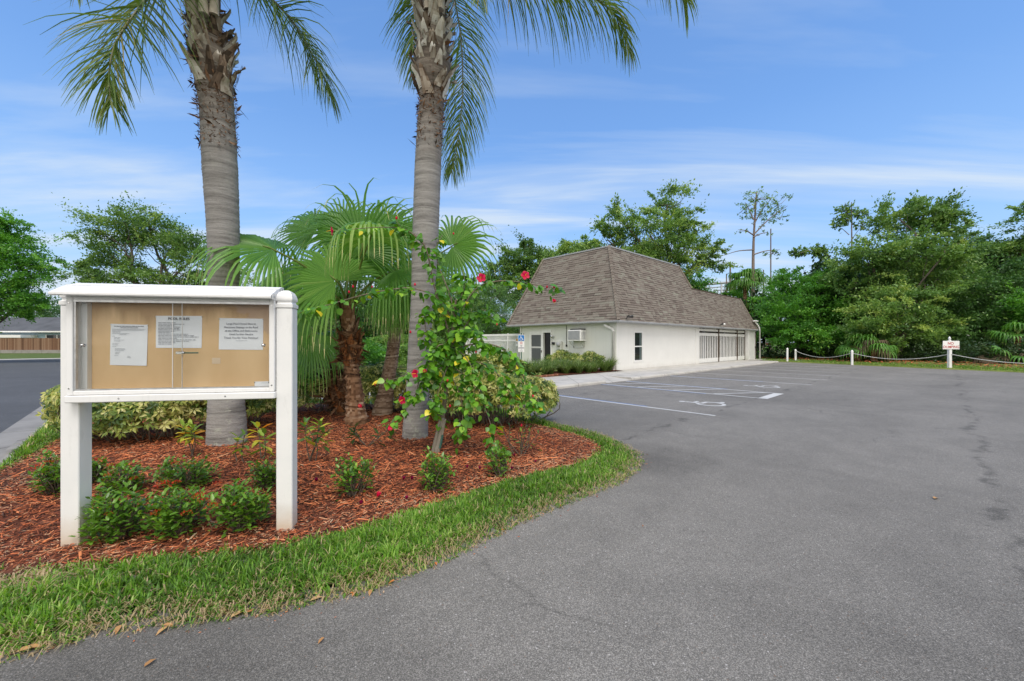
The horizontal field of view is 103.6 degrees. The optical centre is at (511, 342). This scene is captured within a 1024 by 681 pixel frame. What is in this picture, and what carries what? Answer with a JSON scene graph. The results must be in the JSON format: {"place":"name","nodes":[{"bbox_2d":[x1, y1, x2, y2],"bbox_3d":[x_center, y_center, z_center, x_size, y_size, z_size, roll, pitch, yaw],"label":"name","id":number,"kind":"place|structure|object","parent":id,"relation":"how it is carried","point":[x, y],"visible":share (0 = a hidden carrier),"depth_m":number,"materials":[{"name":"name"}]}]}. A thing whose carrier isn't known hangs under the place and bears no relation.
{"place":"outdoors","nodes":[
{"label":"outdoors","id":0,"kind":"place"},
{"bbox_2d":[6,438,27,449],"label":"path","id":1,"kind":"structure","parent":0,"point":[18,442],"depth_m":5.92,"materials":[{"name":"concrete"}]},
{"bbox_2d":[0,359,60,432],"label":"street","id":2,"kind":"structure","parent":0,"point":[24,384],"depth_m":14.79,"materials":[{"name":"asphalt"}]},
{"bbox_2d":[0,405,46,462],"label":"gutter","id":3,"kind":"object","parent":2,"relation":"on","point":[23,427],"visible":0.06,"depth_m":7.04,"materials":[{"name":"concrete"}]},
{"bbox_2d":[0,391,647,662],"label":"verge","id":4,"kind":"structure","parent":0,"point":[267,550],"depth_m":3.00,"materials":[{"name":"plant"}]},
{"bbox_2d":[22,622,55,644],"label":"weed","id":5,"kind":"object","parent":4,"relation":"on","point":[39,627],"visible":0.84,"depth_m":2.12,"materials":[{"name":"green plant"}]},
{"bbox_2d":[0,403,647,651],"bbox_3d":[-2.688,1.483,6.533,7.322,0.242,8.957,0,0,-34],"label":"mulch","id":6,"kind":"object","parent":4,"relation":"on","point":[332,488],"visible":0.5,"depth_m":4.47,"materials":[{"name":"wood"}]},
{"bbox_2d":[27,449,92,496],"bbox_3d":[-4.501,1.284,3.974,0.505,0.493,0.451,0,0,0],"label":"ixora shrub","id":7,"kind":"object","parent":6,"relation":"on","point":[50,481],"visible":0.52,"depth_m":3.92,"materials":[{"name":"green plant"}]},
{"bbox_2d":[92,456,114,482],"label":"ixora shrub","id":8,"kind":"object","parent":6,"relation":"on","point":[96,471],"visible":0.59,"depth_m":4.26,"materials":[{"name":"green plant"}]},
{"bbox_2d":[69,480,152,549],"bbox_3d":[-3.073,1.333,3.156,0.496,0.480,0.463,0,0,0],"label":"ixora shrub","id":9,"kind":"object","parent":6,"relation":"on","point":[114,516],"visible":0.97,"depth_m":3.09,"materials":[{"name":"green plant"}]},
{"bbox_2d":[94,460,151,498],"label":"ixora shrub","id":10,"kind":"object","parent":6,"relation":"on","point":[134,477],"visible":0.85,"depth_m":4.01,"materials":[{"name":"green plant"}]},
{"bbox_2d":[35,381,275,442],"bbox_3d":[-5.413,1.001,6.265,3.112,1.075,1.877,0,0,-22],"label":"hedge","id":11,"kind":"object","parent":6,"relation":"on","point":[114,417],"visible":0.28,"depth_m":5.69,"materials":[{"name":"green plant"}]},
{"bbox_2d":[48,283,297,546],"bbox_3d":[-2.599,0.604,3.175,1.639,2.132,0.272,0,0,-10],"label":"notice board","id":12,"kind":"object","parent":6,"relation":"on","point":[90,314],"visible":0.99,"depth_m":3.17,"materials":[{"name":"white plastic"}]},
{"bbox_2d":[110,324,147,365],"bbox_3d":[-2.999,0.021,3.156,0.263,0.330,0.008,0,0,-10],"label":"paper notice","id":13,"kind":"object","parent":12,"relation":"attached to","point":[128,344],"visible":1,"depth_m":3.16,"materials":[{"name":"white paper"}]},
{"bbox_2d":[155,316,201,347],"bbox_3d":[-2.657,-0.083,3.216,0.334,0.258,0.008,0,0,-10],"label":"paper notice","id":14,"kind":"object","parent":12,"relation":"attached to","point":[192,331],"visible":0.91,"depth_m":3.22,"materials":[{"name":"white paper"}]},
{"bbox_2d":[219,318,263,349],"bbox_3d":[-2.213,-0.067,3.295,0.335,0.260,0.008,0,0,-10],"label":"paper notice","id":15,"kind":"object","parent":12,"relation":"attached to","point":[240,333],"visible":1,"depth_m":3.29,"materials":[{"name":"white paper"}]},
{"bbox_2d":[254,381,268,385],"bbox_3d":[-2.063,0.351,3.321,0.116,0.057,0.008,0,0,-10],"label":"blank card","id":16,"kind":"object","parent":12,"relation":"attached to","point":[261,383],"visible":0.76,"depth_m":3.32,"materials":[{"name":"paper"}]},
{"bbox_2d":[135,479,215,542],"bbox_3d":[-2.637,1.317,3.243,0.541,0.525,0.498,0,0,0],"label":"ixora shrub","id":17,"kind":"object","parent":6,"relation":"on","point":[178,517],"visible":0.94,"depth_m":3.14,"materials":[{"name":"green plant"}]},
{"bbox_2d":[148,453,222,491],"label":"ixora shrub","id":18,"kind":"object","parent":6,"relation":"on","point":[194,474],"visible":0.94,"depth_m":4.11,"materials":[{"name":"green plant"}]},
{"bbox_2d":[26,0,351,445],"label":"queen palm","id":19,"kind":"object","parent":6,"relation":"on","point":[210,55],"visible":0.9,"depth_m":5.54,"materials":[{"name":"green plant"}]},
{"bbox_2d":[175,419,203,455],"bbox_3d":[-4.052,1.214,5.073,0.325,0.496,0.372,0,0,-40],"label":"croton","id":20,"kind":"object","parent":6,"relation":"on","point":[191,431],"visible":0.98,"depth_m":5.05,"materials":[{"name":"green plant"}]},
{"bbox_2d":[197,478,273,537],"bbox_3d":[-2.221,1.323,3.275,0.492,0.482,0.440,0,0,0],"label":"ixora shrub","id":21,"kind":"object","parent":6,"relation":"on","point":[238,510],"visible":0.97,"depth_m":3.22,"materials":[{"name":"green plant"}]},
{"bbox_2d":[229,429,252,461],"bbox_3d":[-3.250,1.256,4.823,0.427,0.434,0.221,0,0,35],"label":"croton","id":22,"kind":"object","parent":6,"relation":"on","point":[242,446],"visible":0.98,"depth_m":4.83,"materials":[{"name":"green plant"}]},
{"bbox_2d":[244,455,275,490],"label":"ixora shrub","id":23,"kind":"object","parent":6,"relation":"on","point":[266,477],"visible":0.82,"depth_m":4.03,"materials":[{"name":"green plant"}]},
{"bbox_2d":[246,421,275,460],"bbox_3d":[-3.058,1.216,4.940,0.337,0.506,0.591,0,0,-43],"label":"croton","id":24,"kind":"object","parent":6,"relation":"on","point":[262,431],"visible":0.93,"depth_m":4.91,"materials":[{"name":"green plant"}]},
{"bbox_2d":[180,178,446,425],"bbox_3d":[-3.014,-0.621,7.003,3.761,4.330,3.836,0,0,0],"label":"fan palm","id":25,"kind":"object","parent":6,"relation":"on","point":[349,255],"visible":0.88,"depth_m":6.67,"materials":[{"name":"green plant"}]},
{"bbox_2d":[297,417,332,462],"bbox_3d":[-2.339,1.177,4.832,0.495,0.588,0.383,0,0,0],"label":"croton","id":26,"kind":"object","parent":6,"relation":"on","point":[322,429],"visible":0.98,"depth_m":4.79,"materials":[{"name":"green plant"}]},
{"bbox_2d":[297,280,371,415],"bbox_3d":[-3.899,0.056,8.348,2.021,2.959,2.158,0,0,-21],"label":"fan palm","id":27,"kind":"object","parent":6,"relation":"on","point":[335,390],"visible":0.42,"depth_m":7.66,"materials":[{"name":"green plant"}]},
{"bbox_2d":[326,452,379,500],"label":"ixora shrub","id":28,"kind":"object","parent":6,"relation":"on","point":[353,470],"visible":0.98,"depth_m":3.94,"materials":[{"name":"green plant"}]},
{"bbox_2d":[256,361,465,416],"bbox_3d":[-3.133,0.925,8.374,4.603,1.175,1.540,0,0,0],"label":"hedge","id":29,"kind":"object","parent":6,"relation":"on","point":[370,374],"visible":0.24,"depth_m":7.96,"materials":[{"name":"green plant"}]},
{"bbox_2d":[344,422,396,446],"bbox_3d":[-1.962,1.289,5.537,0.732,0.365,0.483,0,0,0],"label":"croton","id":30,"kind":"object","parent":6,"relation":"on","point":[358,436],"visible":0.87,"depth_m":5.55,"materials":[{"name":"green plant"}]},
{"bbox_2d":[335,212,504,415],"bbox_3d":[-1.932,-0.674,8.451,3.821,4.421,2.320,0,0,37],"label":"fan palm","id":31,"kind":"object","parent":6,"relation":"on","point":[460,253],"visible":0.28,"depth_m":7.82,"materials":[{"name":"green plant"}]},
{"bbox_2d":[297,216,564,457],"bbox_3d":[-1.038,-0.047,5.254,3.385,3.134,0.707,0,0,-4],"label":"hibiscus bush","id":32,"kind":"object","parent":6,"relation":"on","point":[440,352],"visible":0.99,"depth_m":5.20,"materials":[{"name":"green plant"}]},
{"bbox_2d":[415,445,455,493],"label":"ixora shrub","id":33,"kind":"object","parent":6,"relation":"on","point":[437,478],"visible":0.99,"depth_m":4.15,"materials":[{"name":"green plant"}]},
{"bbox_2d":[431,418,445,452],"bbox_3d":[-0.983,1.288,5.339,0.222,0.557,0.074,0,0,0],"label":"wooden stake","id":34,"kind":"object","parent":6,"relation":"on","point":[437,442],"visible":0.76,"depth_m":5.32,"materials":[{"name":"grey wood"}]},
{"bbox_2d":[429,360,559,424],"bbox_3d":[-0.261,0.965,7.591,2.439,1.286,1.778,0,0,0],"label":"hedge","id":35,"kind":"object","parent":6,"relation":"on","point":[547,393],"visible":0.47,"depth_m":7.11,"materials":[{"name":"green plant"}]},
{"bbox_2d":[483,441,511,477],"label":"ixora shrub","id":36,"kind":"object","parent":6,"relation":"on","point":[502,462],"visible":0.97,"depth_m":4.61,"materials":[{"name":"green plant"}]},
{"bbox_2d":[496,418,541,455],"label":"twiggy shrub","id":37,"kind":"object","parent":6,"relation":"on","point":[521,444],"visible":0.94,"depth_m":5.40,"materials":[{"name":"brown plant"}]},
{"bbox_2d":[379,0,702,439],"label":"queen palm","id":38,"kind":"object","parent":6,"relation":"on","point":[432,70],"visible":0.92,"depth_m":5.93,"materials":[{"name":"green plant"}]},
{"bbox_2d":[0,343,934,432],"bbox_3d":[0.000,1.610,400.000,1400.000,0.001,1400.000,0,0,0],"label":"ground","id":39,"kind":"structure","parent":0,"point":[26,356],"depth_m":48.97,"materials":[{"name":"green plant"}]},
{"bbox_2d":[0,317,60,337],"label":"house","id":40,"kind":"structure","parent":39,"relation":"on","point":[46,327],"depth_m":68.06,"materials":[{"name":"grey"}]},
{"bbox_2d":[0,350,60,352],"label":"wall","id":41,"kind":"structure","parent":39,"relation":"on","point":[30,351],"depth_m":58.70,"materials":[{"name":"concrete"}]},
{"bbox_2d":[0,338,60,349],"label":"board fence","id":42,"kind":"object","parent":41,"relation":"on","point":[30,343],"visible":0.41,"depth_m":58.97,"materials":[{"name":"wood"}]},
{"bbox_2d":[3,290,60,316],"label":"shade tree","id":43,"kind":"object","parent":39,"relation":"on","point":[46,313],"visible":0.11,"depth_m":83.27,"materials":[{"name":"green plant"}]},
{"bbox_2d":[0,207,71,332],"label":"shade tree","id":44,"kind":"object","parent":39,"relation":"on","point":[15,283],"visible":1,"depth_m":29.85,"materials":[{"name":"green plant"}]},
{"bbox_2d":[312,310,517,355],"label":"distant trees","id":45,"kind":"object","parent":39,"relation":"on","point":[368,336],"visible":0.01,"depth_m":52.13,"materials":[{"name":"green plant"}]},
{"bbox_2d":[704,281,728,292],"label":"steel gantry","id":46,"kind":"object","parent":39,"relation":"on","point":[721,286],"visible":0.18,"depth_m":94.90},
{"bbox_2d":[0,362,1023,680],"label":"driveway","id":47,"kind":"structure","parent":0,"point":[850,524],"depth_m":2.73,"materials":[{"name":"asphalt"}]},
{"bbox_2d":[563,396,715,415],"bbox_3d":[2.466,1.545,10.446,0.100,0.001,5.339,0,0,-43],"label":"stall line","id":48,"kind":"object","parent":47,"relation":"on","point":[643,406],"visible":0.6,"depth_m":9.69,"materials":[{"name":"white paint"}]},
{"bbox_2d":[606,384,764,398],"bbox_3d":[5.169,1.545,12.954,0.100,0.001,5.339,0,0,-43],"label":"stall line","id":49,"kind":"object","parent":47,"relation":"on","point":[687,391],"visible":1,"depth_m":12.52,"materials":[{"name":"white paint"}]},
{"bbox_2d":[636,383,780,398],"bbox_3d":[5.783,1.542,13.444,1.567,0.001,5.221,0,0,-43],"label":"access hatching","id":50,"kind":"object","parent":47,"relation":"on","point":[771,395],"visible":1,"depth_m":12.12,"materials":[{"name":"white paint"}]},
{"bbox_2d":[0,0,1023,342],"label":"sky","id":51,"kind":"structure","parent":0,"point":[826,104],"materials":[{"name":"blue"}]},
{"bbox_2d":[316,360,778,404],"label":"sidewalk","id":52,"kind":"structure","parent":0,"point":[572,380],"depth_m":18.57,"materials":[{"name":"concrete"}]},
{"bbox_2d":[533,369,621,375],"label":"bed soil","id":53,"kind":"structure","parent":0,"point":[569,373],"depth_m":18.79,"materials":[{"name":"soil"}]},
{"bbox_2d":[489,345,519,373],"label":"shrub","id":54,"kind":"object","parent":53,"relation":"on","point":[497,362],"visible":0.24,"depth_m":15.65,"materials":[{"name":"green plant"}]},
{"bbox_2d":[521,359,544,375],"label":"liriope clump","id":55,"kind":"object","parent":53,"relation":"on","point":[529,370],"visible":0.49,"depth_m":16.31,"materials":[{"name":"plant"}]},
{"bbox_2d":[531,361,553,374],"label":"liriope clump","id":56,"kind":"object","parent":53,"relation":"on","point":[545,370],"visible":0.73,"depth_m":16.87,"materials":[{"name":"plant"}]},
{"bbox_2d":[540,359,560,373],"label":"liriope clump","id":57,"kind":"object","parent":53,"relation":"on","point":[552,370],"visible":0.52,"depth_m":17.40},
{"bbox_2d":[552,359,572,372],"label":"liriope clump","id":58,"kind":"object","parent":53,"relation":"on","point":[559,369],"visible":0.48,"depth_m":18.74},
{"bbox_2d":[556,361,577,373],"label":"liriope clump","id":59,"kind":"object","parent":53,"relation":"on","point":[566,369],"visible":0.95,"depth_m":18.15,"materials":[{"name":"plant"}]},
{"bbox_2d":[545,349,605,362],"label":"hedge","id":60,"kind":"object","parent":53,"relation":"on","point":[591,356],"visible":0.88,"depth_m":20.93,"materials":[{"name":"green plant"}]},
{"bbox_2d":[571,359,591,372],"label":"liriope clump","id":61,"kind":"object","parent":53,"relation":"on","point":[578,369],"visible":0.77,"depth_m":18.38,"materials":[{"name":"plant"}]},
{"bbox_2d":[581,362,598,372],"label":"liriope clump","id":62,"kind":"object","parent":53,"relation":"on","point":[587,369],"visible":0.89,"depth_m":18.73,"materials":[{"name":"plant"}]},
{"bbox_2d":[593,358,611,370],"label":"liriope clump","id":63,"kind":"object","parent":53,"relation":"on","point":[605,366],"visible":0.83,"depth_m":19.47,"materials":[{"name":"plant"}]},
{"bbox_2d":[598,354,617,370],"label":"liriope clump","id":64,"kind":"object","parent":53,"relation":"on","point":[614,362],"visible":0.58,"depth_m":19.86,"materials":[{"name":"plant"}]},
{"bbox_2d":[396,351,1023,375],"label":"lawn","id":65,"kind":"structure","parent":0,"point":[937,365],"depth_m":25.23,"materials":[{"name":"plant"}]},
{"bbox_2d":[46,190,260,286],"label":"oak tree","id":66,"kind":"object","parent":65,"relation":"on","point":[180,242],"visible":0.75,"depth_m":40.95,"materials":[{"name":"green plant"}]},
{"bbox_2d":[304,350,338,373],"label":"shrub","id":67,"kind":"object","parent":65,"relation":"on","point":[320,372],"visible":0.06,"depth_m":15.50,"materials":[{"name":"green plant"}]},
{"bbox_2d":[255,280,407,338],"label":"shade tree","id":68,"kind":"object","parent":65,"relation":"on","point":[364,308],"visible":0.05,"depth_m":45.06,"materials":[{"name":"green plant"}]},
{"bbox_2d":[334,332,406,365],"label":"shrub","id":69,"kind":"object","parent":65,"relation":"on","point":[376,353],"visible":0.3,"depth_m":14.20,"materials":[{"name":"green plant"}]},
{"bbox_2d":[372,343,407,369],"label":"hedge","id":70,"kind":"object","parent":65,"relation":"on","point":[403,349],"visible":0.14,"depth_m":20.97,"materials":[{"name":"green plant"}]},
{"bbox_2d":[366,334,444,360],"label":"hedge","id":71,"kind":"object","parent":65,"relation":"on","point":[438,340],"visible":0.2,"depth_m":23.05,"materials":[{"name":"green plant"}]},
{"bbox_2d":[390,273,494,350],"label":"shade tree","id":72,"kind":"object","parent":65,"relation":"on","point":[441,333],"visible":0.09,"depth_m":43.21,"materials":[{"name":"green plant"}]},
{"bbox_2d":[463,351,496,370],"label":"shrub","id":73,"kind":"object","parent":65,"relation":"on","point":[480,358],"visible":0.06,"depth_m":15.04,"materials":[{"name":"green plant"}]},
{"bbox_2d":[449,278,522,344],"bbox_3d":[-1.290,-1.941,32.446,7.950,7.545,6.789,0,0,-15],"label":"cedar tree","id":74,"kind":"object","parent":65,"relation":"on","point":[490,301],"visible":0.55,"depth_m":32.04,"materials":[{"name":"green plant"}]},
{"bbox_2d":[466,333,519,356],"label":"fence","id":75,"kind":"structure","parent":65,"relation":"on","point":[498,340],"depth_m":27.84,"materials":[{"name":"plastic"}]},
{"bbox_2d":[471,225,561,355],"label":"oak tree","id":76,"kind":"object","parent":65,"relation":"on","point":[513,265],"visible":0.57,"depth_m":43.64,"materials":[{"name":"green plant"}]},
{"bbox_2d":[518,333,523,358],"bbox_3d":[0.428,0.570,18.614,0.300,2.000,0.073,0,0,4],"label":"accessible parking sign","id":77,"kind":"object","parent":65,"relation":"on","point":[521,343],"visible":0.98,"depth_m":18.59,"materials":[{"name":"grey"}]},
{"bbox_2d":[551,234,602,255],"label":"oak tree","id":78,"kind":"object","parent":65,"relation":"on","point":[566,247],"visible":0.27,"depth_m":50.91,"materials":[{"name":"green plant"}]},
{"bbox_2d":[506,245,760,369],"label":"office building","id":79,"kind":"structure","parent":65,"relation":"on","point":[630,309],"depth_m":23.90,"materials":[{"name":"white paint"}]},
{"bbox_2d":[530,333,541,362],"bbox_3d":[1.468,0.433,24.587,0.065,1.955,0.995,0,0,-43],"label":"storm door","id":80,"kind":"structure","parent":79,"relation":"in","point":[535,338],"depth_m":24.62,"materials":[{"name":"white metal"}]},
{"bbox_2d":[545,333,549,355],"bbox_3d":[2.188,0.440,24.053,0.040,2.020,0.590,0,0,-43],"label":"door","id":81,"kind":"structure","parent":79,"relation":"in","point":[547,335],"depth_m":24.09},
{"bbox_2d":[634,331,642,361],"bbox_3d":[6.871,0.225,21.945,0.980,1.690,0.050,0,0,-43],"label":"window","id":82,"kind":"structure","parent":79,"relation":"in","point":[638,335],"depth_m":21.98,"materials":[{"name":"white glass"}]},
{"bbox_2d":[749,332,755,359],"bbox_3d":[20.410,0.282,34.227,1.680,2.336,0.110,0,0,-43],"label":"louvred door","id":83,"kind":"structure","parent":79,"relation":"in","point":[751,334],"depth_m":34.26,"materials":[{"name":"white metal"}]},
{"bbox_2d":[587,178,743,288],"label":"oak tree","id":84,"kind":"object","parent":65,"relation":"on","point":[679,238],"visible":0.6,"depth_m":45.37,"materials":[{"name":"green plant"}]},
{"bbox_2d":[680,256,721,293],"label":"shade tree","id":85,"kind":"object","parent":65,"relation":"on","point":[702,284],"visible":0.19,"depth_m":50.94,"materials":[{"name":"green plant"}]},
{"bbox_2d":[723,268,767,303],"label":"cabbage palm","id":86,"kind":"object","parent":65,"relation":"on","point":[743,284],"visible":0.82,"depth_m":44.57,"materials":[{"name":"green plant"}]},
{"bbox_2d":[712,186,792,306],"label":"slender tree","id":87,"kind":"object","parent":65,"relation":"on","point":[764,204],"visible":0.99,"depth_m":43.96,"materials":[{"name":"plant"}]},
{"bbox_2d":[720,267,802,316],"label":"shade tree","id":88,"kind":"object","parent":65,"relation":"on","point":[738,295],"visible":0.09,"depth_m":49.48,"materials":[{"name":"green plant"}]},
{"bbox_2d":[756,352,1023,372],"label":"grass strip","id":89,"kind":"object","parent":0,"point":[927,367],"depth_m":27.11,"materials":[{"name":"plant"}]},
{"bbox_2d":[744,265,877,357],"bbox_3d":[26.103,-2.541,35.750,11.249,8.767,8.909,0,0,0],"label":"shade tree","id":90,"kind":"object","parent":89,"relation":"on","point":[802,326],"visible":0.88,"depth_m":34.87,"materials":[{"name":"green plant"}]},
{"bbox_2d":[787,243,847,320],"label":"slender tree","id":91,"kind":"object","parent":89,"relation":"on","point":[818,252],"visible":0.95,"depth_m":36.81,"materials":[{"name":"plant"}]},
{"bbox_2d":[803,254,893,352],"bbox_3d":[30.766,-3.443,36.912,8.151,10.501,10.470,0,0,-17],"label":"shade tree","id":92,"kind":"object","parent":89,"relation":"on","point":[859,276],"visible":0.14,"depth_m":36.14,"materials":[{"name":"green plant"}]},
{"bbox_2d":[828,200,869,289],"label":"slender tree","id":93,"kind":"object","parent":89,"relation":"on","point":[847,214],"visible":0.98,"depth_m":36.91,"materials":[{"name":"plant"}]},
{"bbox_2d":[834,333,876,360],"bbox_3d":[26.145,0.347,30.501,2.659,2.079,2.687,0,0,0],"label":"saw palmetto","id":94,"kind":"object","parent":89,"relation":"on","point":[846,348],"visible":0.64,"depth_m":30.34,"materials":[{"name":"green plant"}]},
{"bbox_2d":[853,334,899,361],"bbox_3d":[26.640,0.388,29.468,2.573,1.997,2.567,0,0,0],"label":"saw palmetto","id":95,"kind":"object","parent":89,"relation":"on","point":[886,349],"visible":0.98,"depth_m":29.01,"materials":[{"name":"green plant"}]},
{"bbox_2d":[740,238,1023,355],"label":"woodland","id":96,"kind":"object","parent":89,"relation":"on","point":[752,294],"visible":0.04,"depth_m":41.90,"materials":[{"name":"green plant"}]},
{"bbox_2d":[756,332,1023,363],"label":"undergrowth","id":97,"kind":"object","parent":89,"relation":"on","point":[965,350],"visible":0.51,"depth_m":28.66,"materials":[{"name":"green plant"}]},
{"bbox_2d":[761,355,1023,367],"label":"leaf litter","id":98,"kind":"object","parent":89,"relation":"on","point":[980,364],"visible":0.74,"depth_m":27.37,"materials":[{"name":"plant"}]},
{"bbox_2d":[816,186,989,356],"bbox_3d":[32.520,-5.303,33.448,11.269,14.385,13.377,0,0,44],"label":"oak tree","id":99,"kind":"object","parent":89,"relation":"on","point":[913,212],"visible":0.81,"depth_m":32.36,"materials":[{"name":"green plant"}]},
{"bbox_2d":[832,217,997,359],"bbox_3d":[30.389,-3.828,30.488,11.537,11.310,6.484,0,0,-21],"label":"oak tree","id":100,"kind":"object","parent":89,"relation":"on","point":[891,316],"visible":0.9,"depth_m":29.89,"materials":[{"name":"green plant"}]},
{"bbox_2d":[943,336,958,367],"bbox_3d":[25.445,0.630,23.428,0.910,1.940,0.177,0,0,3],"label":"no dumping sign","id":101,"kind":"object","parent":89,"relation":"on","point":[949,345],"visible":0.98,"depth_m":23.36,"materials":[{"name":"wood"}]},
{"bbox_2d":[904,253,1023,358],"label":"shade tree","id":102,"kind":"object","parent":89,"relation":"on","point":[974,303],"visible":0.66,"depth_m":30.53,"materials":[{"name":"green plant"}]},
{"bbox_2d":[933,231,1023,347],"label":"oak tree","id":103,"kind":"object","parent":89,"relation":"on","point":[998,247],"visible":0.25,"depth_m":33.81,"materials":[{"name":"green plant"}]},
{"bbox_2d":[971,353,1014,363],"bbox_3d":[31.046,1.258,25.945,1.906,1.187,1.592,0,0,20],"label":"brush pile","id":104,"kind":"object","parent":89,"relation":"on","point":[985,359],"visible":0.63,"depth_m":25.79,"materials":[{"name":"wood"}]},
{"bbox_2d":[979,201,1023,271],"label":"oak tree","id":105,"kind":"object","parent":89,"relation":"on","point":[1017,245],"visible":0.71,"depth_m":33.70,"materials":[{"name":"green plant"}]},
{"bbox_2d":[985,322,1023,347],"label":"saw palmetto","id":106,"kind":"object","parent":89,"relation":"on","point":[1014,325],"visible":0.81,"depth_m":27.36,"materials":[{"name":"green plant"}]},
{"bbox_2d":[986,278,1023,333],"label":"shade tree","id":107,"kind":"object","parent":89,"relation":"on","point":[1017,307],"visible":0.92,"depth_m":28.50,"materials":[{"name":"green plant"}]},
{"bbox_2d":[986,345,1023,364],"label":"saw palmetto","id":108,"kind":"object","parent":89,"relation":"on","point":[1007,352],"visible":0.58,"depth_m":25.41,"materials":[{"name":"green plant"}]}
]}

